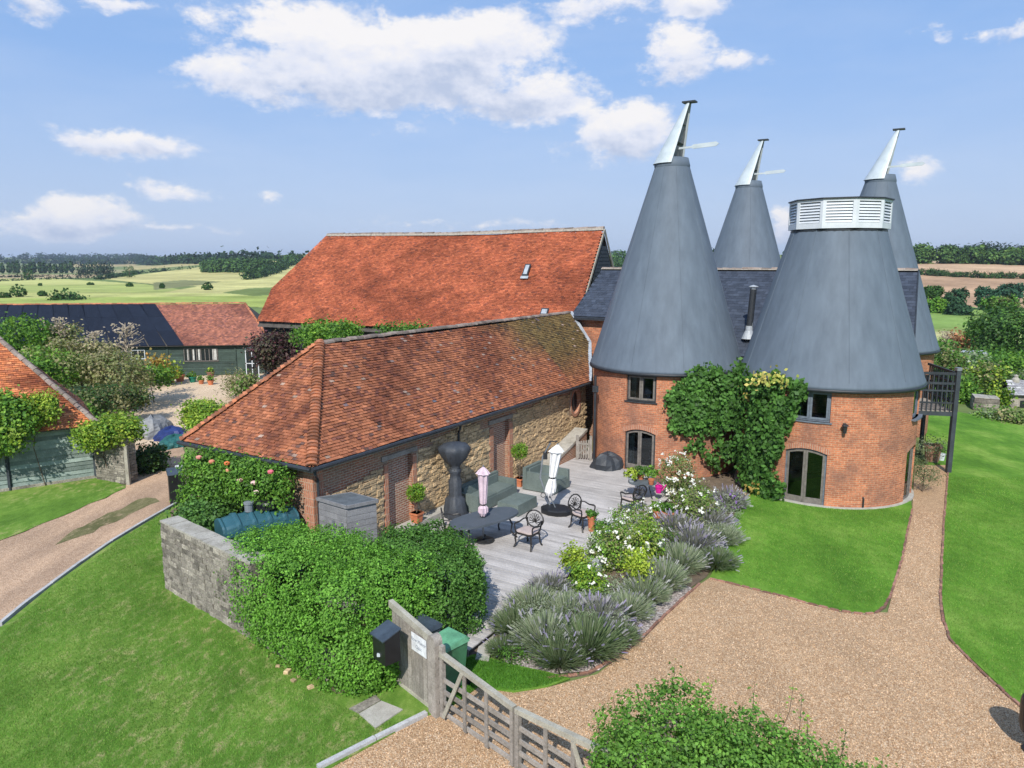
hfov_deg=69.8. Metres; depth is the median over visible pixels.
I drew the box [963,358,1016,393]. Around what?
garden shrub
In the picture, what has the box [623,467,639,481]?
potted plant
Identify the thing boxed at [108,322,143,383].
bare shrub
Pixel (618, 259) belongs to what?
wood
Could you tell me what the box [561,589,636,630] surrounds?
lavender bush
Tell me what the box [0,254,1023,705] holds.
ground
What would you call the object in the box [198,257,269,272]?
hillside wood
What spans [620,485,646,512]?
garden chair
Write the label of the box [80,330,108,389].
bare shrub
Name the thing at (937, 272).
field hedge
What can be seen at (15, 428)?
spreading tree
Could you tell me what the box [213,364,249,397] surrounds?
grassy shrub
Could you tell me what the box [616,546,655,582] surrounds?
golden shrub
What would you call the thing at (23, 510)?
grass verge
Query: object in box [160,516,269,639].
garden wall
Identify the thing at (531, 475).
sofa
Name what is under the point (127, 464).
timber post
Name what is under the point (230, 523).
oil tank
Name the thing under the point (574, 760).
field gate
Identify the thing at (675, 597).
shingle strip
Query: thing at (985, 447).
lawn
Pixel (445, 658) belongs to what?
field gate
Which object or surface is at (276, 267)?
hillside wood
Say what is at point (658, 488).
watering can
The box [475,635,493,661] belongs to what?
stepping slab
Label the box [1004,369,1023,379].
garden shrub
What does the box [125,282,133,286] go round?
valley tree
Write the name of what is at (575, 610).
filler plant
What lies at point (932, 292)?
meadow tree
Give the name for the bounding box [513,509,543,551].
garden chair
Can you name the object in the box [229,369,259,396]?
grassy shrub
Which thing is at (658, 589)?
lavender bush
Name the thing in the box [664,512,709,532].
filler plant
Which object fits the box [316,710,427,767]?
kerb
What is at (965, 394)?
garden shrub
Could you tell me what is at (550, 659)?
lavender bush
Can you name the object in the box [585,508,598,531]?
potted plant
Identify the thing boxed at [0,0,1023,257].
sky
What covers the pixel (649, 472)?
potted plant
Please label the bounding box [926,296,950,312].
meadow tree
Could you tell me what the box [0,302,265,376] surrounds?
green outbuilding
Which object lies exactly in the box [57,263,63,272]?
poplar tree
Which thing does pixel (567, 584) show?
filler plant
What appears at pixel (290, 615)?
hedge
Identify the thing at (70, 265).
poplar tree
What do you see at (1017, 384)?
garden store
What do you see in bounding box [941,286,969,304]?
meadow tree
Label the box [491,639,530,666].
filler plant
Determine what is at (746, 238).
oast tower
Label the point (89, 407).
garden bush
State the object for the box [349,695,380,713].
paving slab
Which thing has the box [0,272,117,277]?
hedgerow
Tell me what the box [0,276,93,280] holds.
hedgerow
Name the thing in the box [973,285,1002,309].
meadow tree
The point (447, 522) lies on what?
garden chair
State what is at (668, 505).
potted plant
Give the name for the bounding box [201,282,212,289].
valley tree
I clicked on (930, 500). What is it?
gravel drive
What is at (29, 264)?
poplar tree
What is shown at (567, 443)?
brick stair wall
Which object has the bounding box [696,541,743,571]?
lavender bush
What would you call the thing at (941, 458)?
white pot
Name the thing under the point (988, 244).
tall wood tree
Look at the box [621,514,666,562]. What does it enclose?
rose mallow
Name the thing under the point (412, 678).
fence
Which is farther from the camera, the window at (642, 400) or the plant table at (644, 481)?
the window at (642, 400)
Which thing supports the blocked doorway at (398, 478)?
in the stone barn at (382, 417)
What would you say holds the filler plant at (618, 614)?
on the flower bed at (725, 479)
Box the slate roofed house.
[571,267,918,474]
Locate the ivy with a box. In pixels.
[158,485,246,531]
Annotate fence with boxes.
[388,599,432,706]
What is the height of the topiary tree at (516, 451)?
1.697 m
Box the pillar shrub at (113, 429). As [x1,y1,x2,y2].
[65,408,148,467]
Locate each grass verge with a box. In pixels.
[0,478,125,539]
[450,654,569,704]
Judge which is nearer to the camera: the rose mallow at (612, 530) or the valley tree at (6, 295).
the rose mallow at (612, 530)
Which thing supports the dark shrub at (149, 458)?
on the ground at (184, 284)
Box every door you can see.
[237,349,245,373]
[625,429,655,468]
[783,448,826,504]
[903,447,913,499]
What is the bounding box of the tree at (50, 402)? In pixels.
[14,385,64,485]
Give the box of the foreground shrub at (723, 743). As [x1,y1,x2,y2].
[583,658,902,767]
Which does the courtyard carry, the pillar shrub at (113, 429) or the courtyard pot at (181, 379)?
the courtyard pot at (181, 379)
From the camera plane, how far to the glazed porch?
54.00 m
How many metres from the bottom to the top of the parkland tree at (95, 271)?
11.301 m
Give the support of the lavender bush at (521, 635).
on the flower bed at (725, 479)
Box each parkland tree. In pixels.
[71,262,93,274]
[84,260,104,274]
[97,260,118,274]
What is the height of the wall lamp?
0.360 m
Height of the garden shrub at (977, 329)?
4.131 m
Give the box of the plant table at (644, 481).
[628,478,655,498]
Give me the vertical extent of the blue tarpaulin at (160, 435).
0.626 m
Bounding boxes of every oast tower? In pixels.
[590,100,741,477]
[713,139,785,267]
[734,196,926,509]
[860,128,939,436]
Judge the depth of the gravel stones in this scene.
14.47 m
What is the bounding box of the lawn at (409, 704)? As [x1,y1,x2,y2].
[0,504,430,767]
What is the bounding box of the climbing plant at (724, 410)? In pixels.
[662,357,808,501]
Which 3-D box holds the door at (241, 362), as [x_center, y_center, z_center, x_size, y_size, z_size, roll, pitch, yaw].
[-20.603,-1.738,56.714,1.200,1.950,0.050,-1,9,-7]
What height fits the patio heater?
2.527 m
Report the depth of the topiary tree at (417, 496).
23.01 m
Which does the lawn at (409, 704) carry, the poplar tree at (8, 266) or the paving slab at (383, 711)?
the paving slab at (383, 711)
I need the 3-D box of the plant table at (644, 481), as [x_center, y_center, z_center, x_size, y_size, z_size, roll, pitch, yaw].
[4.616,3.781,26.065,1.000,0.654,1.000,0,9,0]
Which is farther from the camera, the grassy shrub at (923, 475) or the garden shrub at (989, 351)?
the garden shrub at (989, 351)
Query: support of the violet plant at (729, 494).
on the flower bed at (725, 479)
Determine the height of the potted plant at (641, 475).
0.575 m
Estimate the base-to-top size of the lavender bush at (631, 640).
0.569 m
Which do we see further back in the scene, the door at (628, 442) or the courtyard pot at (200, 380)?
the courtyard pot at (200, 380)
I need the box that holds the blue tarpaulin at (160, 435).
[153,425,185,441]
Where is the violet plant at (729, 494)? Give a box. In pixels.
[716,490,743,511]
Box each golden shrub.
[555,539,589,575]
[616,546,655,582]
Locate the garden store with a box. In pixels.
[990,374,1023,407]
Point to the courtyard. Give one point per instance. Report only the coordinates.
(179, 393)
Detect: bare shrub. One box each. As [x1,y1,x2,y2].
[43,317,73,341]
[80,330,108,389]
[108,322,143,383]
[939,331,955,344]
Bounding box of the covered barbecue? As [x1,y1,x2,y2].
[589,451,623,470]
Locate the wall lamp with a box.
[842,423,848,433]
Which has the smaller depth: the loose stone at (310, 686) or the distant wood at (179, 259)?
the loose stone at (310, 686)
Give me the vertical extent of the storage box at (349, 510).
2.258 m
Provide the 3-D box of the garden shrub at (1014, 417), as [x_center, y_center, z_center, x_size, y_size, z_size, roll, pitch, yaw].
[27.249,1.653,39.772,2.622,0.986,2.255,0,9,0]
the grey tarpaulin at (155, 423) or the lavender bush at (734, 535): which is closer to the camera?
the lavender bush at (734, 535)
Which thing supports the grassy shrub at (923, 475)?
on the gravel drive at (930, 500)
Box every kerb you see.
[0,502,176,625]
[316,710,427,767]
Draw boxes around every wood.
[0,246,308,260]
[0,252,211,265]
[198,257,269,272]
[209,254,299,265]
[239,258,289,279]
[608,247,783,266]
[913,242,1023,264]
[916,242,1023,259]
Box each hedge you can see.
[210,518,446,697]
[362,517,489,636]
[919,268,1023,278]
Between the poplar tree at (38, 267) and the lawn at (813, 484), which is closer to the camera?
the lawn at (813, 484)
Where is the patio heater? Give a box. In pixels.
[437,441,470,519]
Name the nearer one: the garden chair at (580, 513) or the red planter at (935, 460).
the garden chair at (580, 513)
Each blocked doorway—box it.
[387,454,409,532]
[493,420,504,476]
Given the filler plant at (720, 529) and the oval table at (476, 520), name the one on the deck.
the oval table at (476, 520)
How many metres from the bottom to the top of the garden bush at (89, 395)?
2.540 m
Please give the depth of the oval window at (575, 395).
32.76 m
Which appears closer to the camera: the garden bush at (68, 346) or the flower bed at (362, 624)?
the flower bed at (362, 624)
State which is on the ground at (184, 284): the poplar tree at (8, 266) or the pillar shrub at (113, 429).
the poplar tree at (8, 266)
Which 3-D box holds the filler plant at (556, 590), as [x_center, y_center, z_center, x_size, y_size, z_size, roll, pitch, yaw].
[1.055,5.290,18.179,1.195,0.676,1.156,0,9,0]
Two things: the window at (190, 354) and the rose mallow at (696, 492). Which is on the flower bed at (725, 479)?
the rose mallow at (696, 492)
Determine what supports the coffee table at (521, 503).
on the deck
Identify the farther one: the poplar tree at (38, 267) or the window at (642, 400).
the poplar tree at (38, 267)
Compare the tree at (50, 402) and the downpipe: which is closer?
the tree at (50, 402)
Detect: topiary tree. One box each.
[405,482,425,523]
[510,442,527,486]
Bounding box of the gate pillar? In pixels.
[94,438,137,484]
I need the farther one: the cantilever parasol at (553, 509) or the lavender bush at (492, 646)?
the cantilever parasol at (553, 509)
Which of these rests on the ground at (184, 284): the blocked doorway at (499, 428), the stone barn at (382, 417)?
the stone barn at (382, 417)
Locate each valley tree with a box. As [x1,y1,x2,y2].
[0,292,11,297]
[9,284,27,296]
[22,269,33,278]
[37,290,47,295]
[121,266,137,276]
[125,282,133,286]
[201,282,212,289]
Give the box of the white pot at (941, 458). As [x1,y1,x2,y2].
[939,453,945,460]
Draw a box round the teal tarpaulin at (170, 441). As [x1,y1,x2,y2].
[159,433,184,449]
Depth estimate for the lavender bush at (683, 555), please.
20.33 m
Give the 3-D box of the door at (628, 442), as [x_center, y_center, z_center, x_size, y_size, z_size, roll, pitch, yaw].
[5.174,2.652,29.606,1.265,1.720,0.218,6,11,31]
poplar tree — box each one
[0,262,5,272]
[6,262,12,272]
[10,261,16,272]
[15,260,20,272]
[21,263,26,272]
[26,262,31,272]
[31,262,36,272]
[36,262,42,272]
[41,261,47,272]
[46,263,52,272]
[52,264,57,272]
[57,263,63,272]
[63,261,68,272]
[68,261,74,272]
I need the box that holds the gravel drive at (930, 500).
[332,465,1023,767]
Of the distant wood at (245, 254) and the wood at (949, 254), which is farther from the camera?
the distant wood at (245, 254)
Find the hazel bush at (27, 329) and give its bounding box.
[0,311,62,353]
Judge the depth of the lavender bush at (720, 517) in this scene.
23.39 m
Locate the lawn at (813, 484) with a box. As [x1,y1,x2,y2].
[710,477,911,612]
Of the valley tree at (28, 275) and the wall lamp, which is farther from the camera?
the valley tree at (28, 275)
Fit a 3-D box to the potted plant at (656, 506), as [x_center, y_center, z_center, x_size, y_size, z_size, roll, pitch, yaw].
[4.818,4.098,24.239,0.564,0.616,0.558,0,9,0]
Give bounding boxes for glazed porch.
[244,347,259,378]
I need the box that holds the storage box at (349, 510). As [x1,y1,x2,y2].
[316,492,378,577]
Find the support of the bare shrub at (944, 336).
on the ground at (184, 284)
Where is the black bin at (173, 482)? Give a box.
[166,467,185,504]
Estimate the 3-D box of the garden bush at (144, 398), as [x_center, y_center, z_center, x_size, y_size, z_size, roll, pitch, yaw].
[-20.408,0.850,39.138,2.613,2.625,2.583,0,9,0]
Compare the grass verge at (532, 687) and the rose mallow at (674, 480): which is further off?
the rose mallow at (674, 480)
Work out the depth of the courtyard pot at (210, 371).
55.05 m
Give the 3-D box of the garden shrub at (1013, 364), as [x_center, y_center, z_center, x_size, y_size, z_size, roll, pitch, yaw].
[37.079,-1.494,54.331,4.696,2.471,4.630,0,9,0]
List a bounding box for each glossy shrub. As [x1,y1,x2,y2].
[288,308,364,351]
[366,318,432,333]
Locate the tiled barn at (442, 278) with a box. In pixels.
[257,226,613,374]
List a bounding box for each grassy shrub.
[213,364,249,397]
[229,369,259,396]
[912,455,946,491]
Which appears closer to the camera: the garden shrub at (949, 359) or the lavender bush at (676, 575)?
the lavender bush at (676, 575)
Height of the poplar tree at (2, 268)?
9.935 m
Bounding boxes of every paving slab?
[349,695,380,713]
[359,701,402,728]
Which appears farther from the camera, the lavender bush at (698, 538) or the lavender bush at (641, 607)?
the lavender bush at (698, 538)
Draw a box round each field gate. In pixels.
[439,644,516,766]
[514,706,620,767]
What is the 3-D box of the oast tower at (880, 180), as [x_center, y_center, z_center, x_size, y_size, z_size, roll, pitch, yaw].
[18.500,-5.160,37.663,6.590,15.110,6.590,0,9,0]
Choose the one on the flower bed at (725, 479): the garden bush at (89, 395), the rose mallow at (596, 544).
the rose mallow at (596, 544)
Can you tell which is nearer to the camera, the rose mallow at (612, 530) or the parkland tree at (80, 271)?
the rose mallow at (612, 530)
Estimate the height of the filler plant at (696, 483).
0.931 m
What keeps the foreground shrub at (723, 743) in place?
on the gravel drive at (930, 500)
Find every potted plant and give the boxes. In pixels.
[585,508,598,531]
[591,517,612,542]
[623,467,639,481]
[635,464,648,479]
[643,465,659,477]
[650,498,663,518]
[661,502,676,517]
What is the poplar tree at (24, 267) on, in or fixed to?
on the ground at (184, 284)
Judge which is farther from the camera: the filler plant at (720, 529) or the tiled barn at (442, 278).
the tiled barn at (442, 278)
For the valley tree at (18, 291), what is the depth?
180.24 m
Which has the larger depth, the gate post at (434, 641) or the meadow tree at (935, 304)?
the meadow tree at (935, 304)
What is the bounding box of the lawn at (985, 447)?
[926,411,1023,701]
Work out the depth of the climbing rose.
20.10 m
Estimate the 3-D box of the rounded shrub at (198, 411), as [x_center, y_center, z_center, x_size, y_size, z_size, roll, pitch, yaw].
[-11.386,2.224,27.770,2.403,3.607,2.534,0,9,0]
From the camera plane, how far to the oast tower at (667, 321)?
29.33 m
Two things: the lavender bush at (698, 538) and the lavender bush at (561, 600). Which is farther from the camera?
the lavender bush at (698, 538)
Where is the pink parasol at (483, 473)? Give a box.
[475,465,489,537]
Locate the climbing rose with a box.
[170,442,299,522]
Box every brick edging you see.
[546,583,700,677]
[710,508,912,614]
[939,472,1019,706]
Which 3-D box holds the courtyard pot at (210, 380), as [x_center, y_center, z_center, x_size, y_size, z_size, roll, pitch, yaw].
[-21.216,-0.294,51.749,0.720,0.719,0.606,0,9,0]
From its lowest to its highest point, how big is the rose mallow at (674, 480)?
1.892 m
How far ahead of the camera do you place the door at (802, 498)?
26.02 m
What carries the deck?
on the ground at (184, 284)
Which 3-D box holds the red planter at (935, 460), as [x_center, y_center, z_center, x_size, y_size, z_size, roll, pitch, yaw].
[18.192,2.995,31.737,0.763,0.750,0.763,0,9,0]
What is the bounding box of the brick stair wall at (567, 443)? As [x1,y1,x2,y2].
[543,427,587,465]
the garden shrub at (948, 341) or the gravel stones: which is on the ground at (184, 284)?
the garden shrub at (948, 341)
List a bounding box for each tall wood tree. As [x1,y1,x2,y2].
[977,240,993,252]
[987,241,1006,251]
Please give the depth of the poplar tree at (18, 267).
597.91 m
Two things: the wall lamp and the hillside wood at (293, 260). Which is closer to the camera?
the wall lamp
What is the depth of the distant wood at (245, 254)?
1098.53 m
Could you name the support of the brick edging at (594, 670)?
on the ground at (184, 284)
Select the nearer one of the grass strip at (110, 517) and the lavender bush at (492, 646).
the lavender bush at (492, 646)
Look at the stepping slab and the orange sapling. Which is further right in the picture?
the stepping slab
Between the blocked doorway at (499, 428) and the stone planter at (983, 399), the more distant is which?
the stone planter at (983, 399)
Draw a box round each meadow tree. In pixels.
[924,285,944,298]
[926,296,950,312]
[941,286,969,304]
[942,302,974,315]
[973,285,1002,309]
[979,293,1020,315]
[997,282,1023,298]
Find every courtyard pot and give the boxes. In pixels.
[175,368,185,381]
[186,371,197,382]
[196,375,204,383]
[204,366,214,376]
[205,375,216,384]
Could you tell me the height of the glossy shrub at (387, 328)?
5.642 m
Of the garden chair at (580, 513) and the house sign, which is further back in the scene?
the garden chair at (580, 513)
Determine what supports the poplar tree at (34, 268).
on the ground at (184, 284)
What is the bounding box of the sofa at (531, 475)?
[522,460,569,493]
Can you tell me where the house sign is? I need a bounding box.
[411,631,426,658]
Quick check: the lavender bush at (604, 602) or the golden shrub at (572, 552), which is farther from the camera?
the golden shrub at (572, 552)
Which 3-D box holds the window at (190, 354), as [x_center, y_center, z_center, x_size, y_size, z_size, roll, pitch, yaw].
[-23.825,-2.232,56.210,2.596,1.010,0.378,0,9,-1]
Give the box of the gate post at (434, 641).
[427,632,441,718]
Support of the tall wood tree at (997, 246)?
on the ground at (184, 284)
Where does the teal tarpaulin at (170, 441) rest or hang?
on the side drive at (34, 560)
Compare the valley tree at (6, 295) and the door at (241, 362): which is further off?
the valley tree at (6, 295)
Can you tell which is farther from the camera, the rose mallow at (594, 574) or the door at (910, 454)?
the door at (910, 454)
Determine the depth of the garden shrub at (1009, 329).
61.67 m
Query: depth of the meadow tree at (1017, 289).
142.67 m
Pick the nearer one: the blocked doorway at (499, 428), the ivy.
the ivy
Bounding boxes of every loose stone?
[283,668,291,674]
[307,684,313,689]
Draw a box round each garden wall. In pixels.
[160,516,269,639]
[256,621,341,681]
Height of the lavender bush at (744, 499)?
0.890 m
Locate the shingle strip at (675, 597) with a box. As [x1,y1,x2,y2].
[504,585,691,673]
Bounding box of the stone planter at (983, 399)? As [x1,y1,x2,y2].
[970,394,999,410]
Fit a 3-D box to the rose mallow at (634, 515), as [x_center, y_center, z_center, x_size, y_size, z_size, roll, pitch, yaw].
[3.566,4.144,22.151,1.519,1.650,1.574,0,9,0]
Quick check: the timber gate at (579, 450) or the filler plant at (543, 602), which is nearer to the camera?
the filler plant at (543, 602)
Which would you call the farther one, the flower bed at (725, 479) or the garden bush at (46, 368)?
the garden bush at (46, 368)
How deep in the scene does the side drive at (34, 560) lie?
22.76 m
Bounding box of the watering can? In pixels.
[655,482,665,493]
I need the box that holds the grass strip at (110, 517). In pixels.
[57,497,159,543]
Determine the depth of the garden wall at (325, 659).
15.50 m
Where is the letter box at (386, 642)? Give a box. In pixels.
[370,619,400,666]
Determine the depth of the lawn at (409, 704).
14.59 m
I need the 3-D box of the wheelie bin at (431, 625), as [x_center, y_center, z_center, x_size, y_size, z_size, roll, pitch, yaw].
[-1.899,5.496,15.361,0.620,1.090,0.788,9,13,42]
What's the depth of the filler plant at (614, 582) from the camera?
18.93 m
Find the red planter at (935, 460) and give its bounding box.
[923,443,943,462]
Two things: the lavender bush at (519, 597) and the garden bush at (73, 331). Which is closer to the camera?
the lavender bush at (519, 597)
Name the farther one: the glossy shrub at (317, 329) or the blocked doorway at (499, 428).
the glossy shrub at (317, 329)
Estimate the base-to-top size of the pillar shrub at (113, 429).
2.852 m
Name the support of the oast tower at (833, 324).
on the ground at (184, 284)
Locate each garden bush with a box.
[18,341,92,389]
[20,353,72,388]
[38,318,85,351]
[41,334,120,391]
[65,378,141,418]
[69,347,158,412]
[73,393,103,416]
[105,378,154,411]
[130,359,177,401]
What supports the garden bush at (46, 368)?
on the ground at (184, 284)
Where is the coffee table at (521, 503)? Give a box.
[497,492,536,515]
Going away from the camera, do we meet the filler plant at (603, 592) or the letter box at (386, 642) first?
the letter box at (386, 642)
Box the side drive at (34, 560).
[0,444,184,619]
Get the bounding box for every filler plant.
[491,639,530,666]
[512,597,561,622]
[538,584,574,600]
[548,575,584,592]
[552,599,604,622]
[574,584,616,600]
[592,604,631,625]
[594,526,635,551]
[602,574,652,594]
[649,523,684,547]
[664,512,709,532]
[674,475,709,498]
[692,522,729,548]
[699,500,743,524]
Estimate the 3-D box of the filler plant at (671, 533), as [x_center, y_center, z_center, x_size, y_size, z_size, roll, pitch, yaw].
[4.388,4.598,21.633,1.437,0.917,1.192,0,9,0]
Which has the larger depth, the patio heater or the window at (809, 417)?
the window at (809, 417)
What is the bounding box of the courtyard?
[119,374,265,444]
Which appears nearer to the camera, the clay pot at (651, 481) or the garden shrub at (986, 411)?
the clay pot at (651, 481)
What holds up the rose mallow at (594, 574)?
on the flower bed at (725, 479)
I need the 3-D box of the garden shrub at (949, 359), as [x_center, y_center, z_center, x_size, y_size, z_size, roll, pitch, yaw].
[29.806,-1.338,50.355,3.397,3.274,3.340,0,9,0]
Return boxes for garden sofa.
[462,470,516,511]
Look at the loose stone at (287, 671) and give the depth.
15.33 m
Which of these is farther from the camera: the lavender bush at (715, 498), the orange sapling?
the orange sapling
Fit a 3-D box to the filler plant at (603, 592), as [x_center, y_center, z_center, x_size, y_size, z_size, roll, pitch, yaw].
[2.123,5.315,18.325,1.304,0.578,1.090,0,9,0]
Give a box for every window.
[131,350,145,358]
[183,348,218,361]
[569,389,580,416]
[624,375,656,404]
[793,391,831,424]
[911,391,922,421]
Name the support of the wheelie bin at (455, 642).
on the grass verge at (532, 687)
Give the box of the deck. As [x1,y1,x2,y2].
[284,451,674,656]
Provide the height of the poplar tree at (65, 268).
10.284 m
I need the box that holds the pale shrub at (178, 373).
[149,354,183,385]
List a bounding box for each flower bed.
[171,504,477,693]
[494,473,748,661]
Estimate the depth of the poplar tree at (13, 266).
597.78 m
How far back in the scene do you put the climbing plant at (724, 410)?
27.70 m
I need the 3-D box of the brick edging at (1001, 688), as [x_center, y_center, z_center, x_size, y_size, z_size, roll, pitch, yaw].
[13.380,4.918,22.376,1.236,0.095,18.362,5,10,26]
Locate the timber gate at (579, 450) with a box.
[576,435,591,460]
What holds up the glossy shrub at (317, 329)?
on the ground at (184, 284)
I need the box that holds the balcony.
[918,363,962,472]
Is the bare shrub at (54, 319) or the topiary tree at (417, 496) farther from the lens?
the bare shrub at (54, 319)
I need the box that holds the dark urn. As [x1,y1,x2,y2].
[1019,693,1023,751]
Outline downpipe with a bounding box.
[592,376,598,460]
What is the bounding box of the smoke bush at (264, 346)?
[241,328,303,375]
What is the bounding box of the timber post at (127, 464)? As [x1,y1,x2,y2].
[123,445,130,484]
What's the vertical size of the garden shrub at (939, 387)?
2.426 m
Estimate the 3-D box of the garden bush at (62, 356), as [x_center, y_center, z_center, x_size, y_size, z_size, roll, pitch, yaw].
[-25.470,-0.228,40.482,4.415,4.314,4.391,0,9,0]
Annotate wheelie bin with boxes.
[415,614,442,633]
[439,627,470,691]
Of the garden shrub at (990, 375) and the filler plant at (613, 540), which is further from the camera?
the garden shrub at (990, 375)
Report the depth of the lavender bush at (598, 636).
15.92 m
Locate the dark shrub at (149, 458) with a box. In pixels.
[135,441,172,475]
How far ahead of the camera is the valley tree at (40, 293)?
184.06 m
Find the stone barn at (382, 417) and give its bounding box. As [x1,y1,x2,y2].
[176,311,593,573]
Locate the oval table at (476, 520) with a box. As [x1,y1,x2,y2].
[449,507,518,544]
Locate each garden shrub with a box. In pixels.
[930,363,952,399]
[934,342,970,376]
[938,327,974,349]
[938,337,965,350]
[947,371,988,405]
[960,348,998,380]
[962,313,1018,348]
[963,296,1023,359]
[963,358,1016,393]
[964,346,1018,371]
[969,403,1017,419]
[985,349,1023,379]
[986,380,1023,407]
[986,405,1023,425]
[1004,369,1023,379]
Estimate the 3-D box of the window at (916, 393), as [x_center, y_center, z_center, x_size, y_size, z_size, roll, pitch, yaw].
[14.502,0.672,26.253,0.327,1.120,1.369,7,12,37]
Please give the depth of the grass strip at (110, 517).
24.70 m
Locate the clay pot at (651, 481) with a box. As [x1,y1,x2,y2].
[648,478,654,484]
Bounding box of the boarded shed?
[0,336,99,491]
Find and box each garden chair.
[440,508,463,535]
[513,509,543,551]
[568,494,595,532]
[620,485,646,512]
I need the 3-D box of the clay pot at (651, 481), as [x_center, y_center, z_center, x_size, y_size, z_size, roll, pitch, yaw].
[4.866,3.417,25.650,0.233,0.200,0.233,0,9,0]
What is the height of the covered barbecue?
0.723 m
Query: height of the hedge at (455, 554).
2.217 m
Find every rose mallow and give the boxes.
[565,556,610,596]
[584,518,636,575]
[584,536,606,571]
[607,497,655,547]
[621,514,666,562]
[657,450,697,502]
[671,478,720,519]
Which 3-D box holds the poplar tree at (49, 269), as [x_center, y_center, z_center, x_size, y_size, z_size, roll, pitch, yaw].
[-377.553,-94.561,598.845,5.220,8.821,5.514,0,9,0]
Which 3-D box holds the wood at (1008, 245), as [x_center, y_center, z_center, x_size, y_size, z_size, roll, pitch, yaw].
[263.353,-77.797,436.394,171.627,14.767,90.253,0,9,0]
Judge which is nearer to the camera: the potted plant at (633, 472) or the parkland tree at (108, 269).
the potted plant at (633, 472)
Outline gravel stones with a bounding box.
[335,512,1023,767]
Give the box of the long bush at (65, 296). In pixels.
[43,288,89,300]
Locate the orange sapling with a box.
[139,347,177,379]
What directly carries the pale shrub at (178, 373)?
on the courtyard
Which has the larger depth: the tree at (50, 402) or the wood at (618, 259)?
the wood at (618, 259)
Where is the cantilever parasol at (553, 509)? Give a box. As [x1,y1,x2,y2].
[539,440,571,516]
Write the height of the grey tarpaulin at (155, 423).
1.038 m
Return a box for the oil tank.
[214,496,301,579]
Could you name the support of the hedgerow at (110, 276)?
on the ground at (184, 284)
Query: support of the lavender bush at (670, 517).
on the flower bed at (725, 479)
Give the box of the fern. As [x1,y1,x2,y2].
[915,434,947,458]
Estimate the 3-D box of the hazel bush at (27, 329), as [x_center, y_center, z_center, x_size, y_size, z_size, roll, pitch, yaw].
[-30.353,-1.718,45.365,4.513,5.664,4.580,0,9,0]
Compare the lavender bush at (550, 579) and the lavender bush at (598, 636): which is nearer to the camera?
the lavender bush at (598, 636)
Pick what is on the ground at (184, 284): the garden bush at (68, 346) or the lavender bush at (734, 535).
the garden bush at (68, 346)
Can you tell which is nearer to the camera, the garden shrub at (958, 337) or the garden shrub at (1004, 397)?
the garden shrub at (1004, 397)
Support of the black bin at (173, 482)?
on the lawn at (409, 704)
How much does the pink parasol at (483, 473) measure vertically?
2.370 m
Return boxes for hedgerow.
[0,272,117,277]
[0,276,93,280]
[93,265,195,279]
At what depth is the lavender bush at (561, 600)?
17.45 m
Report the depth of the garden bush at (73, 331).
46.77 m
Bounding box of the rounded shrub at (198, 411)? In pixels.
[170,395,226,433]
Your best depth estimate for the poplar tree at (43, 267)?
597.89 m
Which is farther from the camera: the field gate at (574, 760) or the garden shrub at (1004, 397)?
the garden shrub at (1004, 397)
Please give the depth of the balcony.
29.82 m
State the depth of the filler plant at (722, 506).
24.36 m
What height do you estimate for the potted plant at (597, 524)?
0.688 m
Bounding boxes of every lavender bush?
[481,634,524,658]
[485,598,541,638]
[500,578,562,614]
[507,605,581,654]
[522,568,579,595]
[524,628,595,673]
[532,584,608,626]
[542,605,629,667]
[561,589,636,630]
[602,585,662,624]
[603,612,643,648]
[616,570,673,606]
[629,552,691,591]
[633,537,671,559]
[647,508,705,539]
[648,537,713,574]
[661,520,729,552]
[675,487,722,509]
[677,504,740,532]
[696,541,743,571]
[703,520,750,545]
[711,483,750,509]
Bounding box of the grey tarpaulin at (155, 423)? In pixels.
[137,414,173,439]
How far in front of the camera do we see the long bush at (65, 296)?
167.99 m
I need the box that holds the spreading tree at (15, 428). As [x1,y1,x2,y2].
[0,384,48,458]
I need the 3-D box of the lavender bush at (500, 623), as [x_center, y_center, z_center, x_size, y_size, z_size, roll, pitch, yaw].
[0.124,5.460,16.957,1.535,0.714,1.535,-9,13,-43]
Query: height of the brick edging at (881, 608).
0.095 m
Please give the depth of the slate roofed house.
33.69 m
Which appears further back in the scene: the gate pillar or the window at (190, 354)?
the window at (190, 354)
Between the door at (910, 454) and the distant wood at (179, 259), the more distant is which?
the distant wood at (179, 259)
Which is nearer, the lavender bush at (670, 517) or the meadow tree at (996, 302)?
the lavender bush at (670, 517)
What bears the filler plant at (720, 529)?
on the flower bed at (725, 479)
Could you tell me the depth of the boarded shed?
28.56 m

